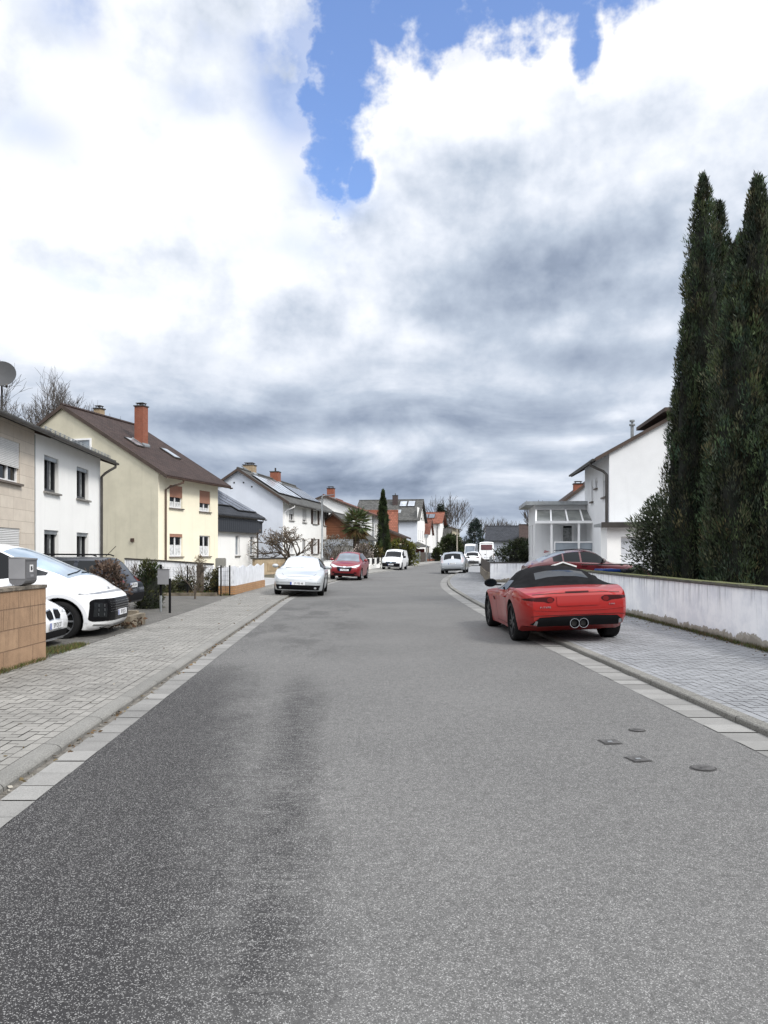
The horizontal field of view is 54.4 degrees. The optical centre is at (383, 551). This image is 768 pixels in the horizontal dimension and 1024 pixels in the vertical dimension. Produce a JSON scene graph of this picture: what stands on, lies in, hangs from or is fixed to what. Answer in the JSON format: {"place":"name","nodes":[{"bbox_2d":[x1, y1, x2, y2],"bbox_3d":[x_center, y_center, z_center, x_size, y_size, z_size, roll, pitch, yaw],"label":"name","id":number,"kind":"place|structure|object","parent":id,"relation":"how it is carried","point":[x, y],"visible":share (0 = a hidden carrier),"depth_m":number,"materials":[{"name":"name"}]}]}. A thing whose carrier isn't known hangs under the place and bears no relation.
{"place":"outdoors","nodes":[
{"label":"outdoors","id":0,"kind":"place"},
{"bbox_2d":[46,596,229,657],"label":"driveway","id":1,"kind":"structure","parent":0,"point":[181,604],"depth_m":18.45,"materials":[{"name":"grey concrete"}]},
{"bbox_2d":[46,600,67,641],"bbox_3d":[-7.481,0.890,12.101,4.314,1.420,1.720,0,0,-2],"label":"hatchback","id":2,"kind":"object","parent":1,"relation":"on","point":[56,621],"visible":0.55,"depth_m":12.24,"materials":[{"name":"white paint"}]},
{"bbox_2d":[0,543,128,638],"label":"people carrier","id":3,"kind":"object","parent":1,"relation":"on","point":[86,600],"visible":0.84,"depth_m":13.51,"materials":[{"name":"white paint"}]},
{"bbox_2d":[0,552,9,578],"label":"side window","id":4,"kind":"structure","parent":3,"relation":"in","point":[4,561],"depth_m":13.32,"materials":[{"name":"black glass"}]},
{"bbox_2d":[42,546,143,602],"bbox_3d":[-8.355,0.718,18.100,4.610,1.724,1.840,0,0,-1],"label":"parked suv","id":5,"kind":"object","parent":1,"relation":"on","point":[82,563],"visible":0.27,"depth_m":17.84,"materials":[{"name":"blue paint"}]},
{"bbox_2d":[108,610,146,628],"bbox_3d":[-5.656,1.440,15.427,1.349,0.379,1.166,0,0,0],"label":"planter","id":6,"kind":"object","parent":1,"relation":"on","point":[135,618],"visible":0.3,"depth_m":15.35,"materials":[{"name":"stone"}]},
{"bbox_2d":[157,564,169,611],"bbox_3d":[-5.705,0.935,19.352,0.300,1.230,0.165,0,0,0],"label":"post mailbox","id":7,"kind":"object","parent":1,"relation":"on","point":[163,576],"visible":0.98,"depth_m":19.28,"materials":[{"name":"grey metal"}]},
{"bbox_2d":[159,593,216,595],"bbox_3d":[-8.950,1.515,26.275,6.102,0.150,0.100,0,0,-1],"label":"bed edging","id":8,"kind":"object","parent":1,"relation":"on","point":[192,594],"visible":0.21,"depth_m":26.28,"materials":[{"name":"stone"}]},
{"bbox_2d":[0,577,342,770],"bbox_3d":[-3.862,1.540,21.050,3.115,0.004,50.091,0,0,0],"label":"pavement","id":9,"kind":"structure","parent":0,"point":[32,716],"depth_m":9.53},
{"bbox_2d":[0,641,89,673],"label":"grass","id":10,"kind":"structure","parent":9,"relation":"on","point":[59,649],"depth_m":11.34,"materials":[{"name":"green plant"}]},
{"bbox_2d":[0,562,439,800],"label":"gutter bed","id":11,"kind":"object","parent":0,"point":[43,766],"visible":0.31,"depth_m":6.79,"materials":[{"name":"grey concrete"}]},
{"bbox_2d":[218,490,266,567],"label":"house","id":12,"kind":"structure","parent":0,"point":[239,525],"depth_m":54.06,"materials":[{"name":"paint"}]},
{"bbox_2d":[218,462,331,559],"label":"house","id":13,"kind":"structure","parent":0,"point":[274,500],"depth_m":61.39,"materials":[{"name":"white paint"}]},
{"bbox_2d":[311,509,319,524],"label":"window","id":14,"kind":"structure","parent":13,"relation":"in","point":[313,513],"depth_m":70.70,"materials":[{"name":"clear glass"}]},
{"bbox_2d":[311,538,319,553],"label":"window","id":15,"kind":"structure","parent":13,"relation":"in","point":[314,550],"depth_m":71.07,"materials":[{"name":"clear glass"}]},
{"bbox_2d":[205,561,424,595],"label":"garden ground","id":16,"kind":"structure","parent":0,"point":[270,575],"depth_m":47.85,"materials":[{"name":"soil"}]},
{"bbox_2d":[0,584,46,671],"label":"block wall","id":17,"kind":"structure","parent":16,"relation":"on","point":[22,623],"depth_m":10.04,"materials":[{"name":"concrete"}]},
{"bbox_2d":[8,557,37,585],"bbox_3d":[-4.978,0.263,10.298,0.245,0.388,0.334,0,0,1],"label":"mailbox","id":18,"kind":"object","parent":17,"relation":"on","point":[22,570],"visible":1,"depth_m":10.13,"materials":[{"name":"grey metal"}]},
{"bbox_2d":[26,561,36,578],"bbox_3d":[-4.863,0.246,10.299,0.004,0.235,0.310,0,0,1],"label":"door","id":19,"kind":"structure","parent":18,"relation":"in","point":[28,574],"depth_m":10.27,"materials":[{"name":"grey metal"}]},
{"bbox_2d":[0,409,54,550],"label":"house","id":20,"kind":"structure","parent":16,"relation":"on","point":[17,481],"depth_m":22.87,"materials":[{"name":"stone"}]},
{"bbox_2d":[0,361,15,409],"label":"satellite dish","id":21,"kind":"object","parent":20,"relation":"attached to","point":[7,373],"visible":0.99,"depth_m":23.57,"materials":[{"name":"metal"}]},
{"bbox_2d":[0,527,18,545],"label":"window","id":22,"kind":"structure","parent":20,"relation":"in","point":[10,536],"depth_m":22.32,"materials":[{"name":"white plastic"}]},
{"bbox_2d":[0,437,23,485],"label":"window","id":23,"kind":"structure","parent":20,"relation":"in","point":[9,450],"depth_m":22.32,"materials":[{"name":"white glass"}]},
{"bbox_2d":[0,360,93,424],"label":"bare tree","id":24,"kind":"object","parent":16,"relation":"on","point":[56,402],"visible":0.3,"depth_m":61.20,"materials":[{"name":"brown plant"}]},
{"bbox_2d":[35,426,118,556],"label":"house","id":25,"kind":"structure","parent":16,"relation":"on","point":[68,499],"depth_m":27.42,"materials":[{"name":"white paint"}]},
{"bbox_2d":[44,534,54,556],"bbox_3d":[-11.532,-0.060,25.785,0.300,1.380,1.550,0,0,-5],"label":"window","id":26,"kind":"structure","parent":25,"relation":"in","point":[49,540],"depth_m":26.08,"materials":[{"name":"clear glass"}]},
{"bbox_2d":[43,460,61,495],"bbox_3d":[-11.532,-2.635,25.785,0.300,1.290,1.550,0,0,-5],"label":"window","id":27,"kind":"structure","parent":25,"relation":"in","point":[49,467],"depth_m":26.02,"materials":[{"name":"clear glass"}]},
{"bbox_2d":[77,536,84,556],"bbox_3d":[-11.822,-0.060,29.173,0.300,1.380,1.610,0,0,-5],"label":"window","id":28,"kind":"structure","parent":25,"relation":"in","point":[80,540],"depth_m":29.45,"materials":[{"name":"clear glass"}]},
{"bbox_2d":[76,471,91,501],"bbox_3d":[-11.822,-2.635,29.173,0.300,1.290,1.610,0,0,-5],"label":"window","id":29,"kind":"structure","parent":25,"relation":"in","point":[80,476],"depth_m":29.45,"materials":[{"name":"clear glass"}]},
{"bbox_2d":[85,558,132,606],"bbox_3d":[-6.058,0.864,16.405,1.114,1.477,1.151,0,0,0],"label":"dried hydrangea","id":30,"kind":"object","parent":16,"relation":"on","point":[111,567],"visible":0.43,"depth_m":16.34,"materials":[{"name":"brown plant"}]},
{"bbox_2d":[36,402,232,568],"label":"house","id":31,"kind":"structure","parent":16,"relation":"on","point":[160,499],"depth_m":43.33,"materials":[{"name":"beige paint"}]},
{"bbox_2d":[70,438,91,447],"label":"window","id":32,"kind":"structure","parent":31,"relation":"in","point":[87,441],"depth_m":43.23,"materials":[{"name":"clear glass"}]},
{"bbox_2d":[169,485,184,509],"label":"window","id":33,"kind":"structure","parent":31,"relation":"in","point":[175,492],"depth_m":43.88,"materials":[{"name":"clear glass"}]},
{"bbox_2d":[169,534,184,557],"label":"window","id":34,"kind":"structure","parent":31,"relation":"in","point":[175,539],"depth_m":44.00,"materials":[{"name":"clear glass"}]},
{"bbox_2d":[199,490,211,512],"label":"window","id":35,"kind":"structure","parent":31,"relation":"in","point":[204,496],"depth_m":47.06,"materials":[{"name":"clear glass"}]},
{"bbox_2d":[199,535,211,556],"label":"window","id":36,"kind":"structure","parent":31,"relation":"in","point":[203,540],"depth_m":47.19,"materials":[{"name":"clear glass"}]},
{"bbox_2d":[133,558,167,608],"bbox_3d":[-6.465,0.967,20.536,1.138,1.692,1.049,0,0,34],"label":"conifer shrub","id":37,"kind":"object","parent":16,"relation":"on","point":[149,581],"visible":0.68,"depth_m":20.30,"materials":[{"name":"green plant"}]},
{"bbox_2d":[124,558,213,583],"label":"garden wall","id":38,"kind":"structure","parent":16,"relation":"on","point":[168,564],"depth_m":34.91,"materials":[{"name":"concrete"}]},
{"bbox_2d":[133,565,229,595],"bbox_3d":[-7.570,1.040,26.592,4.100,1.120,0.367,0,0,-7],"label":"wire fence","id":39,"kind":"object","parent":16,"relation":"on","point":[221,589],"visible":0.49,"depth_m":26.64,"materials":[{"name":"black metal"}]},
{"bbox_2d":[172,575,203,591],"bbox_3d":[-7.558,1.296,28.456,1.366,0.941,1.234,0,0,21],"label":"garden plant","id":40,"kind":"object","parent":16,"relation":"on","point":[181,586],"visible":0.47,"depth_m":28.32,"materials":[{"name":"green plant"}]},
{"bbox_2d":[175,560,208,598],"bbox_3d":[-6.253,0.901,24.456,0.937,1.438,1.372,0,0,35],"label":"bare shrub","id":41,"kind":"object","parent":16,"relation":"on","point":[198,574],"visible":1,"depth_m":24.47,"materials":[{"name":"brown plant"}]},
{"bbox_2d":[192,552,206,591],"bbox_3d":[-7.036,0.773,28.594,0.619,1.606,0.497,0,0,-18],"label":"shrub","id":42,"kind":"object","parent":16,"relation":"on","point":[202,582],"visible":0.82,"depth_m":28.52,"materials":[{"name":"brown plant"}]},
{"bbox_2d":[204,567,218,591],"bbox_3d":[-6.605,1.159,29.360,1.167,1.146,1.061,0,0,0],"label":"garden plant","id":43,"kind":"object","parent":16,"relation":"on","point":[207,579],"visible":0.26,"depth_m":29.25,"materials":[{"name":"green plant"}]},
{"bbox_2d":[208,566,225,592],"bbox_3d":[-6.123,1.134,27.891,1.004,1.242,0.878,0,0,-16],"label":"garden plant","id":44,"kind":"object","parent":16,"relation":"on","point":[214,581],"visible":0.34,"depth_m":27.77,"materials":[{"name":"green plant"}]},
{"bbox_2d":[218,563,264,594],"bbox_3d":[-5.667,1.026,30.254,0.620,1.049,6.200,0,0,1],"label":"picket panel","id":45,"kind":"object","parent":16,"relation":"on","point":[243,578],"visible":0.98,"depth_m":28.55,"materials":[{"name":"white paint"}]},
{"bbox_2d":[250,557,285,574],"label":"retaining wall","id":46,"kind":"structure","parent":16,"relation":"on","point":[269,568],"depth_m":52.37,"materials":[{"name":"beige concrete"}]},
{"bbox_2d":[246,526,317,559],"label":"pollarded tree","id":47,"kind":"object","parent":16,"relation":"on","point":[275,542],"visible":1,"depth_m":54.93,"materials":[{"name":"brown plant"}]},
{"bbox_2d":[320,546,343,560],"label":"bare shrub","id":48,"kind":"object","parent":16,"relation":"on","point":[335,555],"visible":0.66,"depth_m":57.33,"materials":[{"name":"brown plant"}]},
{"bbox_2d":[318,534,357,560],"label":"flowering shrub","id":49,"kind":"object","parent":16,"relation":"on","point":[341,543],"visible":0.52,"depth_m":67.93,"materials":[{"name":"grey plant"}]},
{"bbox_2d":[324,511,377,560],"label":"garage","id":50,"kind":"structure","parent":16,"relation":"on","point":[333,521],"depth_m":74.67,"materials":[{"name":"brown brick"}]},
{"bbox_2d":[315,486,390,555],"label":"house","id":51,"kind":"structure","parent":16,"relation":"on","point":[333,503],"depth_m":80.67,"materials":[{"name":"white paint"}]},
{"bbox_2d":[340,505,374,551],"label":"palm tree","id":52,"kind":"object","parent":16,"relation":"on","point":[356,532],"visible":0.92,"depth_m":71.58,"materials":[{"name":"green plant"}]},
{"bbox_2d":[353,543,373,565],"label":"blossoming shrub","id":53,"kind":"object","parent":16,"relation":"on","point":[365,553],"visible":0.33,"depth_m":69.14,"materials":[{"name":"grey plant"}]},
{"bbox_2d":[361,541,384,567],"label":"yellowish bush","id":54,"kind":"object","parent":16,"relation":"on","point":[376,547],"visible":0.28,"depth_m":73.18,"materials":[{"name":"green plant"}]},
{"bbox_2d":[366,557,382,568],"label":"pillared wall","id":55,"kind":"structure","parent":16,"relation":"on","point":[376,562],"depth_m":70.47,"materials":[{"name":"white paint"}]},
{"bbox_2d":[376,487,391,563],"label":"cypress tree","id":56,"kind":"object","parent":16,"relation":"on","point":[384,535],"visible":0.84,"depth_m":79.71,"materials":[{"name":"green plant"}]},
{"bbox_2d":[389,529,410,544],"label":"outbuilding","id":57,"kind":"structure","parent":16,"relation":"on","point":[394,534],"depth_m":88.16,"materials":[{"name":"brown tile"}]},
{"bbox_2d":[390,537,421,565],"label":"yellowish bush","id":58,"kind":"object","parent":16,"relation":"on","point":[408,546],"visible":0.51,"depth_m":82.56,"materials":[{"name":"green plant"}]},
{"bbox_2d":[414,551,434,561],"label":"slat fence","id":59,"kind":"object","parent":16,"relation":"on","point":[423,555],"visible":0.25,"depth_m":120.60,"materials":[{"name":"metal"}]},
{"bbox_2d":[424,518,433,552],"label":"house","id":60,"kind":"structure","parent":16,"relation":"on","point":[429,529],"depth_m":139.83,"materials":[{"name":"white paint"}]},
{"bbox_2d":[426,512,446,552],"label":"house","id":61,"kind":"structure","parent":16,"relation":"on","point":[439,520],"depth_m":151.05,"materials":[{"name":"white paint"}]},
{"bbox_2d":[426,503,465,528],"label":"bare tree","id":62,"kind":"object","parent":16,"relation":"on","point":[462,517],"visible":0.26,"depth_m":188.30,"materials":[{"name":"grey plant"}]},
{"bbox_2d":[427,493,475,533],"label":"bare tree","id":63,"kind":"object","parent":16,"relation":"on","point":[456,508],"visible":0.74,"depth_m":176.69,"materials":[{"name":"grey plant"}]},
{"bbox_2d":[461,517,484,550],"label":"cedar tree","id":64,"kind":"object","parent":16,"relation":"on","point":[475,525],"visible":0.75,"depth_m":209.38,"materials":[{"name":"green plant"}]},
{"bbox_2d":[0,563,767,1023],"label":"road","id":65,"kind":"structure","parent":0,"point":[416,795],"depth_m":4.04,"materials":[{"name":"grey asphalt"}]},
{"bbox_2d":[0,574,368,827],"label":"gutter","id":66,"kind":"object","parent":65,"relation":"on","point":[53,773],"visible":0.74,"depth_m":6.36,"materials":[{"name":"grey concrete"}]},
{"bbox_2d":[4,591,302,792],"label":"leaf litter","id":67,"kind":"object","parent":66,"relation":"on","point":[33,773],"visible":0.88,"depth_m":7.64,"materials":[{"name":"brown plant"}]},
{"bbox_2d":[0,562,437,793],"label":"kerb","id":68,"kind":"structure","parent":65,"relation":"on","point":[24,766],"depth_m":7.14,"materials":[{"name":"concrete"}]},
{"bbox_2d":[272,556,331,595],"bbox_3d":[-3.134,0.861,28.888,2.248,1.420,4.874,2,0,-2],"label":"estate car","id":69,"kind":"object","parent":65,"relation":"on","point":[301,573],"visible":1,"depth_m":27.02,"materials":[{"name":"silver metal"}]},
{"bbox_2d":[330,550,368,579],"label":"parked suv","id":70,"kind":"object","parent":65,"relation":"on","point":[353,564],"visible":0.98,"depth_m":42.30,"materials":[{"name":"red paint"}]},
{"bbox_2d":[382,549,407,569],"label":"delivery van","id":71,"kind":"object","parent":65,"relation":"on","point":[395,558],"visible":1,"depth_m":66.58,"materials":[{"name":"white paint"}]},
{"bbox_2d":[440,552,469,573],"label":"parked car","id":72,"kind":"object","parent":65,"relation":"on","point":[453,561],"visible":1,"depth_m":54.15,"materials":[{"name":"silver metal"}]},
{"bbox_2d":[462,544,477,555],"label":"panel van","id":73,"kind":"object","parent":65,"relation":"on","point":[470,547],"visible":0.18,"depth_m":123.67,"materials":[{"name":"white paint"}]},
{"bbox_2d":[484,565,625,640],"bbox_3d":[3.196,0.915,14.812,2.305,1.310,4.495,-2,0,-2],"label":"sports car","id":74,"kind":"object","parent":65,"relation":"on","point":[521,604],"visible":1,"depth_m":12.94,"materials":[{"name":"red paint"}]},
{"bbox_2d":[598,739,622,744],"bbox_3d":[1.900,1.594,6.280,0.163,0.006,0.163,0,0,-8],"label":"valve cover","id":75,"kind":"object","parent":65,"relation":"on","point":[608,741],"visible":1,"depth_m":6.27,"materials":[{"name":"metal"}]},
{"bbox_2d":[624,756,651,762],"bbox_3d":[1.960,1.594,5.760,0.163,0.006,0.163,0,0,-14],"label":"valve cover","id":76,"kind":"object","parent":65,"relation":"on","point":[634,759],"visible":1,"depth_m":5.75,"materials":[{"name":"metal"}]},
{"bbox_2d":[689,765,716,770],"bbox_3d":[2.360,1.594,5.520,0.200,0.006,0.170,0,0,-10],"label":"valve cover","id":77,"kind":"object","parent":65,"relation":"on","point":[702,767],"visible":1,"depth_m":5.51,"materials":[{"name":"metal"}]},
{"bbox_2d":[369,510,398,532],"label":"house","id":78,"kind":"structure","parent":0,"point":[393,523],"depth_m":95.83,"materials":[{"name":"orange brick"}]},
{"bbox_2d":[328,561,439,576],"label":"pavement","id":79,"kind":"structure","parent":0,"point":[381,569],"depth_m":69.69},
{"bbox_2d":[321,494,333,562],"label":"street lamp","id":80,"kind":"object","parent":79,"relation":"on","point":[322,558],"visible":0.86,"depth_m":45.95,"materials":[{"name":"metal"}]},
{"bbox_2d":[431,546,442,560],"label":"bush","id":81,"kind":"object","parent":79,"relation":"on","point":[436,554],"visible":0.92,"depth_m":123.73,"materials":[{"name":"green plant"}]},
{"bbox_2d":[437,532,464,554],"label":"dark bush","id":82,"kind":"object","parent":79,"relation":"on","point":[447,543],"visible":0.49,"depth_m":135.17,"materials":[{"name":"green plant"}]},
{"bbox_2d":[0,0,767,543],"label":"sky","id":83,"kind":"structure","parent":0,"point":[428,250],"materials":[{"name":"white"}]},
{"bbox_2d":[357,493,427,549],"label":"house","id":84,"kind":"structure","parent":0,"point":[412,516],"depth_m":131.59,"materials":[{"name":"white paint"}]},
{"bbox_2d":[459,564,479,572],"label":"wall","id":85,"kind":"structure","parent":0,"point":[474,568],"depth_m":65.71,"materials":[{"name":"white paint"}]},
{"bbox_2d":[465,551,482,565],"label":"parked suv","id":86,"kind":"object","parent":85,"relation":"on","point":[475,557],"visible":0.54,"depth_m":82.55,"materials":[{"name":"white paint"}]},
{"bbox_2d":[478,542,495,561],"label":"panel van","id":87,"kind":"object","parent":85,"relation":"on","point":[485,551],"visible":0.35,"depth_m":94.77,"materials":[{"name":"white paint"}]},
{"bbox_2d":[559,481,584,500],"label":"house","id":88,"kind":"structure","parent":0,"point":[577,493],"depth_m":57.96,"materials":[{"name":"white paint"}]},
{"bbox_2d":[440,572,767,756],"bbox_3d":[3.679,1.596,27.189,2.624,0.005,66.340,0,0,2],"label":"gutter","id":89,"kind":"object","parent":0,"point":[756,741],"visible":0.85,"depth_m":8.25,"materials":[{"name":"grey concrete"}]},
{"bbox_2d":[447,564,767,736],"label":"kerb","id":90,"kind":"structure","parent":89,"relation":"on","point":[745,720],"depth_m":8.67,"materials":[{"name":"grey concrete"}]},
{"bbox_2d":[450,573,767,722],"bbox_3d":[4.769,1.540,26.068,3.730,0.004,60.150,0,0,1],"label":"pavement","id":91,"kind":"structure","parent":0,"point":[724,681],"depth_m":11.00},
{"bbox_2d":[625,612,767,652],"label":"weeds","id":92,"kind":"object","parent":91,"relation":"on","point":[723,638],"visible":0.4,"depth_m":13.73,"materials":[{"name":"green plant"}]},
{"bbox_2d":[594,522,652,570],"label":"garage","id":93,"kind":"structure","parent":0,"point":[613,537],"depth_m":30.49,"materials":[{"name":"paint"}]},
{"bbox_2d":[621,537,651,570],"bbox_3d":[11.108,0.420,30.571,2.850,2.100,0.070,0,0,6],"label":"garage door","id":94,"kind":"structure","parent":93,"relation":"in","point":[623,552],"depth_m":30.70,"materials":[{"name":"white"}]},
{"label":"garden ground","id":95,"kind":"structure","parent":0,"visible":0},
{"bbox_2d":[480,557,489,579],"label":"board fence","id":96,"kind":"object","parent":95,"relation":"on","point":[485,569],"visible":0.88,"depth_m":41.85,"materials":[{"name":"wood"}]},
{"bbox_2d":[485,525,518,561],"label":"house","id":97,"kind":"structure","parent":95,"relation":"on","point":[497,535],"depth_m":119.98,"materials":[{"name":"tile"}]},
{"bbox_2d":[489,562,526,581],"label":"garden wall","id":98,"kind":"structure","parent":95,"relation":"on","point":[503,571],"depth_m":38.20,"materials":[{"name":"paint"}]},
{"bbox_2d":[490,536,528,561],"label":"evergreen bush","id":99,"kind":"object","parent":95,"relation":"on","point":[519,547],"visible":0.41,"depth_m":42.27,"materials":[{"name":"green plant"}]},
{"bbox_2d":[519,524,527,540],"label":"house","id":100,"kind":"structure","parent":95,"relation":"on","point":[523,530],"depth_m":113.73,"materials":[{"name":"brown tile"}]},
{"bbox_2d":[519,501,592,561],"bbox_3d":[9.058,-0.495,39.057,3.500,4.130,5.860,0,0,6],"label":"porch annex","id":101,"kind":"object","parent":95,"relation":"on","point":[556,525],"visible":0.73,"depth_m":37.81,"materials":[{"name":"white glass"}]},
{"bbox_2d":[561,524,573,540],"bbox_3d":[9.328,-0.430,37.978,0.640,2.000,0.070,0,0,6],"label":"window","id":102,"kind":"structure","parent":101,"relation":"in","point":[567,530],"depth_m":37.97,"materials":[{"name":"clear glass"}]},
{"bbox_2d":[569,407,671,555],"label":"house","id":103,"kind":"structure","parent":95,"relation":"on","point":[622,483],"depth_m":31.97,"materials":[{"name":"white plaster"},{"name":"brown roof tile"},{"name":"glass"}]},
{"bbox_2d":[620,491,669,576],"bbox_3d":[8.333,-0.090,21.720,2.792,3.598,2.772,0,0,0],"label":"laurel shrub","id":104,"kind":"object","parent":95,"relation":"on","point":[650,525],"visible":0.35,"depth_m":21.61,"materials":[{"name":"green plant"}]},
{"bbox_2d":[581,569,767,649],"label":"garden wall","id":105,"kind":"structure","parent":95,"relation":"on","point":[737,611],"depth_m":14.05,"materials":[{"name":"white paint"}]},
{"bbox_2d":[656,170,731,579],"bbox_3d":[8.852,-4.270,20.177,2.693,12.240,2.336,0,0,-10],"label":"cypress tree","id":106,"kind":"object","parent":95,"relation":"on","point":[710,241],"visible":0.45,"depth_m":20.02,"materials":[{"name":"green plant"}]},
{"bbox_2d":[693,171,767,585],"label":"cypress tree","id":107,"kind":"object","parent":95,"relation":"on","point":[734,531],"visible":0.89,"depth_m":17.60,"materials":[{"name":"green plant"}]},
{"label":"driveway","id":108,"kind":"structure","parent":0,"visible":0},
{"bbox_2d":[521,549,649,574],"bbox_3d":[7.720,0.696,28.600,4.698,1.647,2.345,0,0,2],"label":"coupe suv","id":109,"kind":"object","parent":108,"relation":"on","point":[577,557],"visible":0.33,"depth_m":27.81,"materials":[{"name":"red paint"}]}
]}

